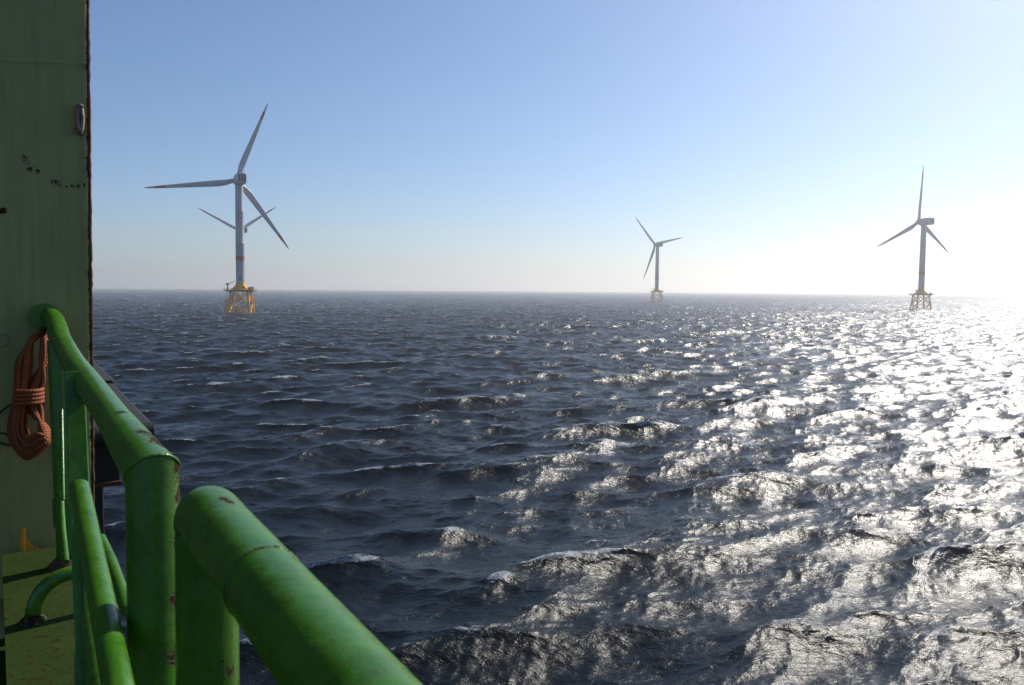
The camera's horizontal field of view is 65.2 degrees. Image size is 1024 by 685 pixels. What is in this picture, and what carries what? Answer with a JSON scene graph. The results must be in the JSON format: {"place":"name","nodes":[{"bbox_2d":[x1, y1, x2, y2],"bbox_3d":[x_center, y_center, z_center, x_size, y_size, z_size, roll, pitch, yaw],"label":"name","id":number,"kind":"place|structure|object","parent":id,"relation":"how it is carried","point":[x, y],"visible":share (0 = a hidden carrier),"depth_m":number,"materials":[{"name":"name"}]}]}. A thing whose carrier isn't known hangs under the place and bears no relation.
{"place":"outdoors","nodes":[
{"label":"outdoors","id":0,"kind":"place"},
{"bbox_2d":[89,0,1023,294],"label":"sky","id":1,"kind":"structure","parent":0,"point":[432,145],"materials":[{"name":"blue"}]},
{"bbox_2d":[92,288,1023,684],"bbox_3d":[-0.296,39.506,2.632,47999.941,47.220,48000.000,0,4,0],"label":"sea","id":2,"kind":"structure","parent":0,"point":[544,488],"depth_m":81.92,"materials":[{"name":"blue liquid"}]},
{"bbox_2d":[144,104,288,312],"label":"wind turbine","id":3,"kind":"object","parent":2,"relation":"in","point":[239,180],"visible":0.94,"depth_m":554.74,"materials":[{"name":"white metal"}]},
{"bbox_2d":[198,207,275,300],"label":"wind turbine","id":4,"kind":"object","parent":2,"relation":"in","point":[233,226],"visible":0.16,"depth_m":1041.45,"materials":[{"name":"white metal"}]},
{"bbox_2d":[635,217,682,300],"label":"wind turbine","id":5,"kind":"object","parent":2,"relation":"in","point":[657,245],"visible":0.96,"depth_m":1298.21,"materials":[{"name":"white metal"}]},
{"bbox_2d":[877,165,947,309],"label":"wind turbine","id":6,"kind":"object","parent":2,"relation":"in","point":[923,223],"visible":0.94,"depth_m":844.39,"materials":[{"name":"white metal"}]},
{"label":"hull","id":7,"kind":"structure","parent":0,"visible":0},
{"bbox_2d":[0,638,5,684],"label":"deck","id":8,"kind":"structure","parent":7,"relation":"on","point":[2,664],"depth_m":2.81,"materials":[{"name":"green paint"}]},
{"bbox_2d":[2,547,74,684],"bbox_3d":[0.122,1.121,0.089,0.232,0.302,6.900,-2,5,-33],"label":"deck","id":9,"kind":"structure","parent":8,"relation":"on","point":[42,653],"depth_m":2.28,"materials":[{"name":"green paint"}]},
{"bbox_2d":[19,566,118,626],"bbox_3d":[-1.305,0.736,2.377,0.279,0.146,0.071,-2,5,-35],"label":"hoop","id":10,"kind":"object","parent":9,"relation":"on","point":[44,588],"visible":0.48,"depth_m":2.32,"materials":[{"name":"green paint"}]},
{"bbox_2d":[28,303,180,684],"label":"guard rail","id":11,"kind":"object","parent":9,"relation":"on","point":[147,463],"visible":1,"depth_m":1.42,"materials":[{"name":"green metal"}]},
{"bbox_2d":[173,486,422,684],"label":"guard rail","id":12,"kind":"object","parent":9,"relation":"on","point":[238,563],"visible":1,"depth_m":0.83,"materials":[{"name":"green metal"}]},
{"bbox_2d":[0,0,94,638],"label":"bulkhead","id":13,"kind":"object","parent":7,"relation":"on","point":[46,252],"visible":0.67,"depth_m":3.00,"materials":[{"name":"green paint"}]},
{"bbox_2d":[0,403,11,446],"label":"cable","id":14,"kind":"object","parent":13,"relation":"attached to","point":[3,409],"visible":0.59,"depth_m":2.95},
{"bbox_2d":[19,527,37,551],"bbox_3d":[-1.802,0.796,3.003,0.086,0.220,0.021,-2,5,-33],"label":"bracket","id":15,"kind":"object","parent":13,"relation":"attached to","point":[25,544],"visible":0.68,"depth_m":2.98,"materials":[{"name":"yellow metal"}]},
{"bbox_2d":[40,326,45,336],"bbox_3d":[-1.731,-0.041,2.952,0.020,0.047,0.155,-2,4,-31],"label":"hook","id":16,"kind":"object","parent":13,"relation":"attached to","point":[43,331],"visible":0.83,"depth_m":2.89,"materials":[{"name":"black metal"}]},
{"bbox_2d":[7,330,50,459],"bbox_3d":[-1.745,0.187,2.925,0.161,0.477,0.135,3,4,32],"label":"rope coil","id":17,"kind":"object","parent":16,"relation":"hanging from","point":[28,394],"visible":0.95,"depth_m":2.91,"materials":[{"name":"brown fabric"}]},
{"bbox_2d":[94,361,153,533],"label":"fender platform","id":18,"kind":"structure","parent":7,"relation":"attached to","point":[107,471],"depth_m":5.77,"materials":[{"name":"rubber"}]}
]}

